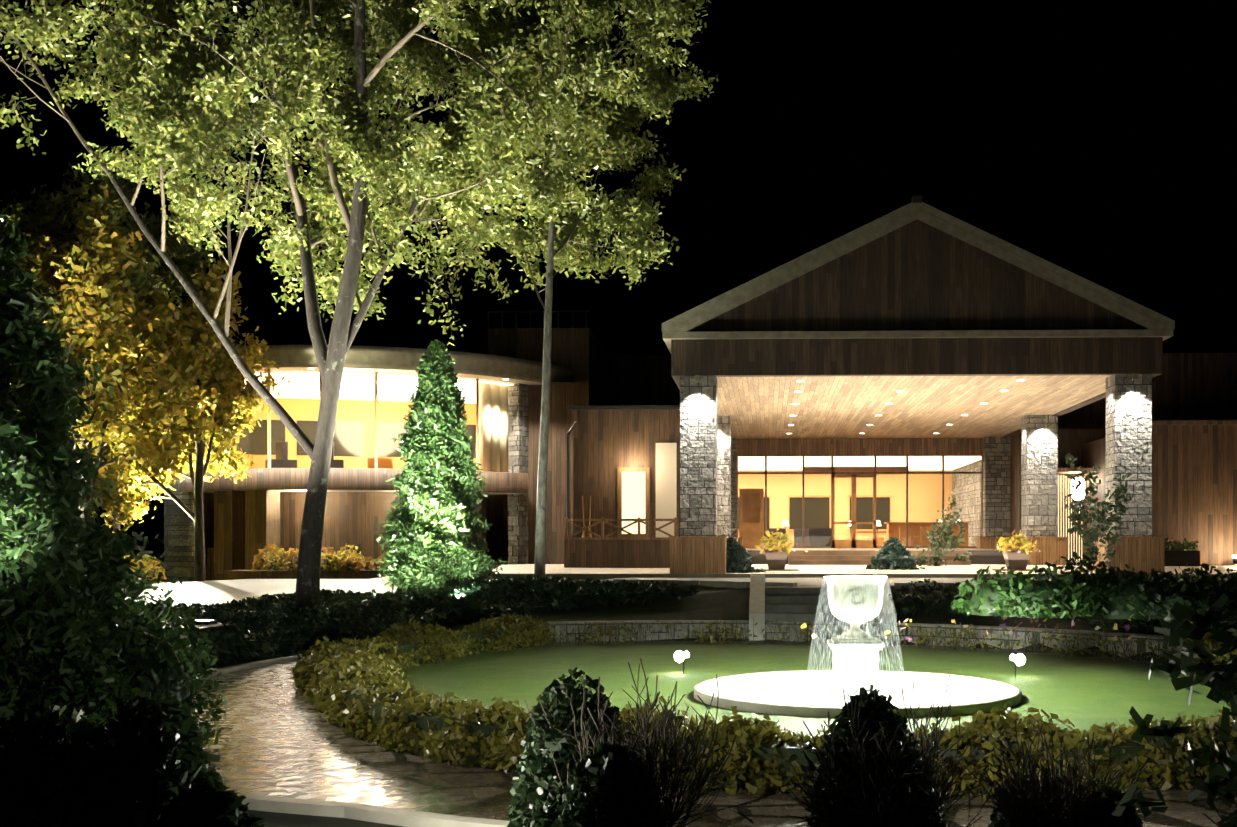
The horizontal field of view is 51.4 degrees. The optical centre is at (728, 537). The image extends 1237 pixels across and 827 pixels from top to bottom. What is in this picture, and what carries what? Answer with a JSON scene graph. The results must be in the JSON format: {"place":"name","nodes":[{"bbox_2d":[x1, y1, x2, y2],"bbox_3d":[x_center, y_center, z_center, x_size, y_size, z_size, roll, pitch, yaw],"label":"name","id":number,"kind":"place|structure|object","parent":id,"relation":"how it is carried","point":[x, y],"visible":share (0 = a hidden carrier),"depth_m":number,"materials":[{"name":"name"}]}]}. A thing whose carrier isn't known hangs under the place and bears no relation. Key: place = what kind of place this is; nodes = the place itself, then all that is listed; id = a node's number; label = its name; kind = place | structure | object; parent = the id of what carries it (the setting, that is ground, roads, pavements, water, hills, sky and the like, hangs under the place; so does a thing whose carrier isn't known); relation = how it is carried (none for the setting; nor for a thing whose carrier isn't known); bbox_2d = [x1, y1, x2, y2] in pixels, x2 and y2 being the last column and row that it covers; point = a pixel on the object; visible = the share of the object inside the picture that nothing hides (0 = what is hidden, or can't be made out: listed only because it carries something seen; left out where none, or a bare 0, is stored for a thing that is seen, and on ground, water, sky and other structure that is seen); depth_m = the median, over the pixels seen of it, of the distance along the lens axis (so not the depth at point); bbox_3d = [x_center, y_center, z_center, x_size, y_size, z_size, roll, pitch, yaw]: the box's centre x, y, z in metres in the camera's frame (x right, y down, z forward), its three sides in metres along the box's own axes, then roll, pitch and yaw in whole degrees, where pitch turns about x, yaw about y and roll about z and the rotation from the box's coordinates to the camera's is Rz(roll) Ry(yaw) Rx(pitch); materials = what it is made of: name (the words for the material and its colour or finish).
{"place":"outdoors","nodes":[
{"label":"outdoors","id":0,"kind":"place"},
{"bbox_2d":[6,210,49,303],"bbox_3d":[-20.187,-4.594,31.993,7.647,13.192,9.616,0,0,2],"label":"roadside tree","id":1,"kind":"object","parent":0,"point":[10,214],"visible":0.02,"depth_m":31.06,"materials":[{"name":"green plant"}]},
{"bbox_2d":[0,170,211,381],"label":"roadside tree","id":2,"kind":"object","parent":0,"point":[41,224],"depth_m":34.01,"materials":[{"name":"plant"}]},
{"bbox_2d":[11,185,221,574],"bbox_3d":[-16.393,-3.536,32.051,6.878,11.061,6.890,0,0,2],"label":"roadside tree","id":3,"kind":"object","parent":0,"point":[121,322],"depth_m":31.16,"materials":[{"name":"yellow plant"}]},
{"bbox_2d":[102,539,163,555],"bbox_3d":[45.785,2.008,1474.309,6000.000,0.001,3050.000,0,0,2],"label":"ground","id":4,"kind":"structure","parent":0,"point":[156,546],"depth_m":264.08,"materials":[{"name":"soil"}]},
{"bbox_2d":[10,260,46,409],"bbox_3d":[-18.918,-3.514,29.352,7.768,11.029,5.715,0,0,2],"label":"roadside tree","id":5,"kind":"object","parent":4,"relation":"on","point":[22,264],"depth_m":29.81,"materials":[{"name":"green plant"}]},
{"bbox_2d":[76,251,290,581],"bbox_3d":[-15.687,-2.914,35.699,4.690,9.811,6.557,0,0,38],"label":"roadside tree","id":6,"kind":"object","parent":4,"relation":"on","point":[231,422],"depth_m":35.79,"materials":[{"name":"yellow plant"}]},
{"bbox_2d":[129,574,698,648],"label":"juniper bank","id":7,"kind":"structure","parent":4,"relation":"on","point":[334,615],"depth_m":25.95,"materials":[{"name":"green plant"}]},
{"bbox_2d":[288,611,1236,798],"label":"golden hedge","id":8,"kind":"object","parent":4,"relation":"on","point":[362,667],"depth_m":10.71,"materials":[{"name":"plant"}]},
{"bbox_2d":[1061,617,1160,634],"bbox_3d":[7.451,1.423,22.854,3.186,1.162,3.352,0,0,2],"label":"flower bed","id":9,"kind":"object","parent":4,"relation":"on","point":[1094,621],"depth_m":21.64,"materials":[{"name":"plant"}]},
{"bbox_2d":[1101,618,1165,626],"bbox_3d":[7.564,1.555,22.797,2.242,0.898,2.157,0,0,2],"label":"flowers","id":10,"kind":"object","parent":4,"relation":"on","point":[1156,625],"depth_m":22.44,"materials":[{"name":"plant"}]},
{"bbox_2d":[1146,620,1236,635],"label":"flowers","id":11,"kind":"object","parent":4,"relation":"on","point":[1156,633],"depth_m":21.43,"materials":[{"name":"plant"}]},
{"bbox_2d":[63,149,221,552],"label":"roadside tree","id":12,"kind":"object","parent":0,"point":[189,255],"depth_m":40.09,"materials":[{"name":"plant"}]},
{"bbox_2d":[0,0,1236,538],"label":"sky","id":13,"kind":"structure","parent":0,"point":[1096,140],"materials":[{"name":"black"}]},
{"bbox_2d":[92,555,1226,826],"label":"terrain","id":14,"kind":"structure","parent":0,"point":[712,603],"depth_m":25.14,"materials":[{"name":"green plant"}]},
{"bbox_2d":[0,215,194,727],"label":"conifer","id":15,"kind":"object","parent":14,"relation":"on","point":[46,486],"depth_m":10.62,"materials":[{"name":"green plant"}]},
{"bbox_2d":[80,573,127,600],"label":"roadside shrub","id":16,"kind":"object","parent":14,"relation":"on","point":[85,575],"visible":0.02,"depth_m":28.14,"materials":[{"name":"green plant"}]},
{"bbox_2d":[63,712,169,764],"bbox_3d":[-3.813,1.530,7.825,1.244,0.938,1.175,0,0,2],"label":"shrub","id":17,"kind":"object","parent":14,"relation":"on","point":[93,720],"depth_m":7.90,"materials":[{"name":"green plant"}]},
{"bbox_2d":[67,579,191,686],"bbox_3d":[-9.090,1.179,16.321,5.747,1.633,2.619,0,0,36],"label":"shrub","id":18,"kind":"object","parent":14,"relation":"on","point":[147,604],"depth_m":15.49,"materials":[{"name":"green plant"}]},
{"bbox_2d":[0,688,265,826],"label":"shrub","id":19,"kind":"object","parent":14,"relation":"on","point":[53,770],"depth_m":6.12,"materials":[{"name":"green plant"}]},
{"bbox_2d":[122,554,166,583],"bbox_3d":[-17.335,1.087,36.811,2.210,1.355,1.850,0,0,2],"label":"roadside shrub","id":20,"kind":"object","parent":14,"relation":"on","point":[147,569],"depth_m":36.88,"materials":[{"name":"yellow plant"}]},
{"bbox_2d":[0,621,306,748],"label":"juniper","id":21,"kind":"object","parent":14,"relation":"on","point":[227,648],"visible":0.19,"depth_m":19.70,"materials":[{"name":"green plant"}]},
{"bbox_2d":[225,570,389,579],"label":"planter curb","id":22,"kind":"structure","parent":14,"relation":"on","point":[277,574],"depth_m":37.85,"materials":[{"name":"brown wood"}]},
{"bbox_2d":[252,543,278,569],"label":"planter shrub","id":23,"kind":"object","parent":22,"relation":"on","point":[257,563],"depth_m":38.50,"materials":[{"name":"plant"}]},
{"bbox_2d":[261,547,298,570],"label":"planter shrub","id":24,"kind":"object","parent":22,"relation":"on","point":[282,553],"depth_m":38.25,"materials":[{"name":"yellow plant"}]},
{"bbox_2d":[282,547,338,570],"bbox_3d":[-12.469,0.654,38.468,1.757,0.778,1.529,0,0,2],"label":"planter shrub","id":25,"kind":"object","parent":22,"relation":"on","point":[292,554],"depth_m":37.97,"materials":[{"name":"plant"}]},
{"bbox_2d":[320,543,363,570],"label":"planter shrub","id":26,"kind":"object","parent":22,"relation":"on","point":[340,554],"depth_m":38.20,"materials":[{"name":"yellow plant"}]},
{"bbox_2d":[339,555,387,572],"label":"planter shrub","id":27,"kind":"object","parent":22,"relation":"on","point":[358,564],"depth_m":38.18,"materials":[{"name":"plant"}]},
{"bbox_2d":[0,0,645,610],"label":"tree","id":28,"kind":"object","parent":14,"relation":"on","point":[417,68],"depth_m":26.42,"materials":[{"name":"green plant"}]},
{"bbox_2d":[164,345,575,581],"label":"building","id":29,"kind":"structure","parent":14,"relation":"on","point":[245,519],"depth_m":41.48,"materials":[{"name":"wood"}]},
{"bbox_2d":[207,548,281,580],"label":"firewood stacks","id":30,"kind":"object","parent":29,"relation":"on","point":[210,564],"visible":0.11,"depth_m":41.92,"materials":[{"name":"brown wood"}]},
{"bbox_2d":[207,372,511,471],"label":"window","id":31,"kind":"structure","parent":29,"relation":"attached to","point":[250,445],"depth_m":47.25,"materials":[{"name":"glass"}]},
{"bbox_2d":[254,367,541,384],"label":"round lounge soffit","id":32,"kind":"structure","parent":29,"relation":"attached to","point":[459,375],"depth_m":40.26,"materials":[{"name":"beige paint"}]},
{"bbox_2d":[370,339,509,593],"bbox_3d":[-6.436,-1.249,28.772,2.919,6.433,2.748,0,0,2],"label":"thuja","id":33,"kind":"object","parent":14,"relation":"on","point":[424,536],"depth_m":28.26,"materials":[{"name":"green plant"}]},
{"bbox_2d":[487,310,615,563],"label":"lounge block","id":34,"kind":"structure","parent":14,"relation":"on","point":[585,354],"depth_m":43.75,"materials":[{"name":"brown wood"}]},
{"bbox_2d":[440,0,717,576],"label":"slender tree","id":35,"kind":"object","parent":14,"relation":"on","point":[625,219],"depth_m":30.88,"materials":[{"name":"green plant"}]},
{"bbox_2d":[507,658,776,826],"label":"bush","id":36,"kind":"object","parent":14,"relation":"on","point":[574,802],"depth_m":7.37,"materials":[{"name":"green plant"}]},
{"bbox_2d":[749,575,896,640],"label":"garden steps","id":37,"kind":"structure","parent":14,"relation":"on","point":[783,603],"depth_m":24.91,"materials":[{"name":"grey stone"}]},
{"bbox_2d":[509,617,1174,663],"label":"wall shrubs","id":38,"kind":"object","parent":14,"relation":"on","point":[922,638],"depth_m":22.93,"materials":[{"name":"green plant"}]},
{"bbox_2d":[539,620,1187,659],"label":"stone retaining wall","id":39,"kind":"structure","parent":14,"relation":"on","point":[571,627],"depth_m":23.89,"materials":[{"name":"grey stone"}]},
{"bbox_2d":[580,579,1170,588],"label":"forecourt kerb","id":40,"kind":"structure","parent":14,"relation":"on","point":[735,584],"depth_m":26.87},
{"bbox_2d":[779,675,994,826],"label":"ornamental grass","id":41,"kind":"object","parent":14,"relation":"on","point":[875,709],"depth_m":7.25,"materials":[{"name":"green plant"}]},
{"bbox_2d":[866,537,924,569],"bbox_3d":[4.669,1.073,36.448,2.471,2.210,2.828,0,0,2],"label":"dwarf spruce","id":42,"kind":"object","parent":14,"relation":"on","point":[893,553],"visible":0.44,"depth_m":36.14,"materials":[{"name":"green plant"}]},
{"bbox_2d":[800,616,1226,640],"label":"bed flowers","id":43,"kind":"object","parent":14,"relation":"on","point":[1127,627],"visible":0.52,"depth_m":19.30,"materials":[{"name":"multicoloured plant"}]},
{"bbox_2d":[965,720,1147,826],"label":"ornamental grass","id":44,"kind":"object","parent":14,"relation":"on","point":[1073,801],"depth_m":7.22,"materials":[{"name":"green plant"}]},
{"bbox_2d":[1111,593,1236,826],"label":"rhododendron","id":45,"kind":"object","parent":14,"relation":"on","point":[1220,680],"depth_m":6.33,"materials":[{"name":"green plant"}]},
{"bbox_2d":[1199,572,1236,619],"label":"shrub","id":46,"kind":"object","parent":14,"relation":"on","point":[1222,579],"depth_m":23.36,"materials":[{"name":"green plant"}]},
{"bbox_2d":[129,577,1227,630],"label":"driveway","id":47,"kind":"structure","parent":0,"point":[208,593],"depth_m":31.00,"materials":[{"name":"white concrete"}]},
{"bbox_2d":[91,558,152,590],"bbox_3d":[-16.137,1.128,33.081,2.241,1.251,2.172,0,0,2],"label":"roadside shrub","id":48,"kind":"object","parent":47,"relation":"on","point":[140,576],"depth_m":33.51,"materials":[{"name":"green plant"}]},
{"bbox_2d":[194,620,216,624],"bbox_3d":[-9.767,1.571,23.733,0.400,0.074,0.400,0,0,2],"label":"light fixture","id":49,"kind":"object","parent":47,"relation":"on","point":[206,622],"visible":0.63,"depth_m":23.54,"materials":[{"name":"white metal"}]},
{"bbox_2d":[887,577,993,617],"bbox_3d":[4.506,1.157,25.541,3.097,0.808,2.735,0,0,2],"label":"shrub","id":50,"kind":"object","parent":47,"relation":"on","point":[920,592],"depth_m":24.77,"materials":[{"name":"green plant"}]},
{"bbox_2d":[951,551,1128,618],"bbox_3d":[4.749,0.666,18.484,3.004,0.939,2.145,0,0,-26],"label":"shrub","id":51,"kind":"object","parent":47,"relation":"on","point":[1065,580],"depth_m":18.00,"materials":[{"name":"green plant"}]},
{"bbox_2d":[1076,560,1236,622],"bbox_3d":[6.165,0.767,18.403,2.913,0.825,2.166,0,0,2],"label":"shrub","id":52,"kind":"object","parent":47,"relation":"on","point":[1141,580],"depth_m":18.14,"materials":[{"name":"green plant"}]},
{"bbox_2d":[192,654,1236,826],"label":"flagstone path","id":53,"kind":"structure","parent":0,"point":[284,749],"depth_m":10.25,"materials":[{"name":"beige stone"}]},
{"bbox_2d":[0,650,139,736],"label":"shrub","id":54,"kind":"object","parent":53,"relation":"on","point":[105,676],"depth_m":10.15,"materials":[{"name":"green plant"}]},
{"bbox_2d":[91,581,230,748],"bbox_3d":[-6.297,1.190,12.292,3.195,1.615,2.905,0,0,2],"label":"shrub","id":55,"kind":"object","parent":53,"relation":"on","point":[196,658],"depth_m":11.82,"materials":[{"name":"green plant"}]},
{"bbox_2d":[401,643,1236,736],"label":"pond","id":56,"kind":"structure","parent":0,"point":[1086,694],"depth_m":18.30,"materials":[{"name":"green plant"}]},
{"bbox_2d":[674,651,688,673],"bbox_3d":[-0.671,1.815,18.588,0.264,0.365,0.162,0,0,38],"label":"garden light","id":57,"kind":"object","parent":56,"relation":"on","point":[679,656],"visible":0.96,"depth_m":18.54,"materials":[{"name":"white metal"}]},
{"bbox_2d":[694,576,1020,717],"bbox_3d":[1.590,1.258,15.978,4.040,1.540,4.040,0,0,2],"label":"fountain","id":58,"kind":"object","parent":56,"relation":"on","point":[783,693],"visible":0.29,"depth_m":15.71,"materials":[{"name":"stone"}]},
{"bbox_2d":[806,578,905,699],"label":"fountain water","id":59,"kind":"structure","parent":58,"relation":"in","point":[856,637],"depth_m":15.62,"materials":[{"name":"white liquid"}]},
{"bbox_2d":[849,589,865,606],"bbox_3d":[1.579,0.738,15.626,0.215,0.215,0.030,0,0,2],"label":"fountain medallion","id":60,"kind":"object","parent":58,"relation":"attached to","point":[858,598],"depth_m":15.61,"materials":[{"name":"stone"}]},
{"bbox_2d":[1010,654,1024,676],"bbox_3d":[4.090,1.815,18.090,0.264,0.366,0.162,0,0,-34],"label":"garden light","id":61,"kind":"object","parent":56,"relation":"on","point":[1019,659],"visible":0.96,"depth_m":18.04,"materials":[{"name":"white metal"}]},
{"bbox_2d":[548,641,1167,663],"bbox_3d":[1.846,1.966,22.599,12.528,0.001,2.898,0,0,18],"label":"pond edge","id":62,"kind":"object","parent":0,"point":[920,646],"depth_m":23.77,"materials":[{"name":"grey stone"}]},
{"bbox_2d":[487,561,1236,580],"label":"terrace paving","id":63,"kind":"structure","parent":0,"point":[804,571],"depth_m":33.05,"materials":[{"name":"grey stone"}]},
{"bbox_2d":[564,405,679,567],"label":"link wing","id":64,"kind":"structure","parent":63,"relation":"on","point":[626,468],"depth_m":40.09,"materials":[{"name":"brown wood"}]},
{"bbox_2d":[582,496,591,536],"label":"brooms","id":65,"kind":"object","parent":64,"relation":"on","point":[586,534],"visible":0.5,"depth_m":39.81,"materials":[{"name":"orange wood"}]},
{"bbox_2d":[726,536,766,572],"bbox_3d":[0.061,1.070,33.197,2.574,2.215,2.650,0,0,2],"label":"dwarf spruce","id":66,"kind":"object","parent":63,"relation":"on","point":[738,559],"depth_m":32.84,"materials":[{"name":"green plant"}]},
{"bbox_2d":[755,527,807,570],"bbox_3d":[1.456,0.294,35.242,1.483,1.207,1.538,0,0,2],"label":"flower tub","id":67,"kind":"object","parent":63,"relation":"on","point":[769,545],"depth_m":34.95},
{"bbox_2d":[745,548,1005,564],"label":"portico deck steps","id":68,"kind":"structure","parent":63,"relation":"on","point":[834,556],"depth_m":42.94,"materials":[{"name":"brown wood"}]},
{"bbox_2d":[668,374,1166,573],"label":"portico columns","id":69,"kind":"structure","parent":63,"relation":"on","point":[708,486],"depth_m":32.06,"materials":[{"name":"grey stone"}]},
{"bbox_2d":[613,353,1236,547],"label":"facade","id":70,"kind":"structure","parent":63,"relation":"on","point":[1194,386],"depth_m":52.39,"materials":[{"name":"wood"}]},
{"bbox_2d":[738,456,980,545],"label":"window","id":71,"kind":"structure","parent":70,"relation":"attached to","point":[782,490],"depth_m":63.73,"materials":[{"name":"clear glass"}]},
{"bbox_2d":[915,492,971,565],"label":"shrub","id":72,"kind":"object","parent":63,"relation":"on","point":[951,541],"depth_m":40.32,"materials":[{"name":"green plant"}]},
{"bbox_2d":[992,530,1039,570],"bbox_3d":[7.949,0.332,35.196,1.236,1.131,1.276,0,0,2],"label":"flower tub","id":73,"kind":"object","parent":63,"relation":"on","point":[1024,545],"depth_m":34.95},
{"bbox_2d":[1062,453,1133,574],"bbox_3d":[8.838,-0.173,30.521,1.697,3.706,1.878,0,0,2],"label":"young tree","id":74,"kind":"object","parent":63,"relation":"on","point":[1119,492],"depth_m":30.44,"materials":[{"name":"green plant"}]},
{"bbox_2d":[1010,420,1236,565],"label":"wing","id":75,"kind":"structure","parent":63,"relation":"on","point":[1194,480],"depth_m":41.09,"materials":[{"name":"brown wood"}]},
{"bbox_2d":[1071,476,1085,501],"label":"wall lantern","id":76,"kind":"object","parent":75,"relation":"attached to","point":[1076,496],"visible":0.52,"depth_m":47.35,"materials":[{"name":"white glass"}]},
{"bbox_2d":[1165,537,1197,549],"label":"shrub","id":77,"kind":"object","parent":75,"relation":"on","point":[1184,545],"depth_m":40.37,"materials":[{"name":"green plant"}]},
{"bbox_2d":[1232,555,1236,565],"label":"bollard lamp","id":78,"kind":"object","parent":63,"relation":"on","point":[1234,557],"visible":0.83,"depth_m":40.40,"materials":[{"name":"white metal"}]},
{"bbox_2d":[780,520,959,545],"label":"lobby table lamps","id":79,"kind":"object","parent":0,"point":[879,540],"depth_m":56.59,"materials":[{"name":"white"}]},
{"bbox_2d":[662,195,1174,438],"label":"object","id":80,"kind":"structure","parent":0,"point":[941,319],"depth_m":31.84,"materials":[{"name":"brown wood"}]},
{"bbox_2d":[786,379,1025,433],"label":"recessed ceiling lights","id":81,"kind":"object","parent":80,"relation":"in","point":[889,403],"visible":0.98,"depth_m":38.73},
{"bbox_2d":[695,373,1137,418],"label":"portico wash fittings","id":82,"kind":"object","parent":80,"relation":"attached to","point":[1134,377],"visible":0.71,"depth_m":31.86,"materials":[{"name":"metal"}]}
]}

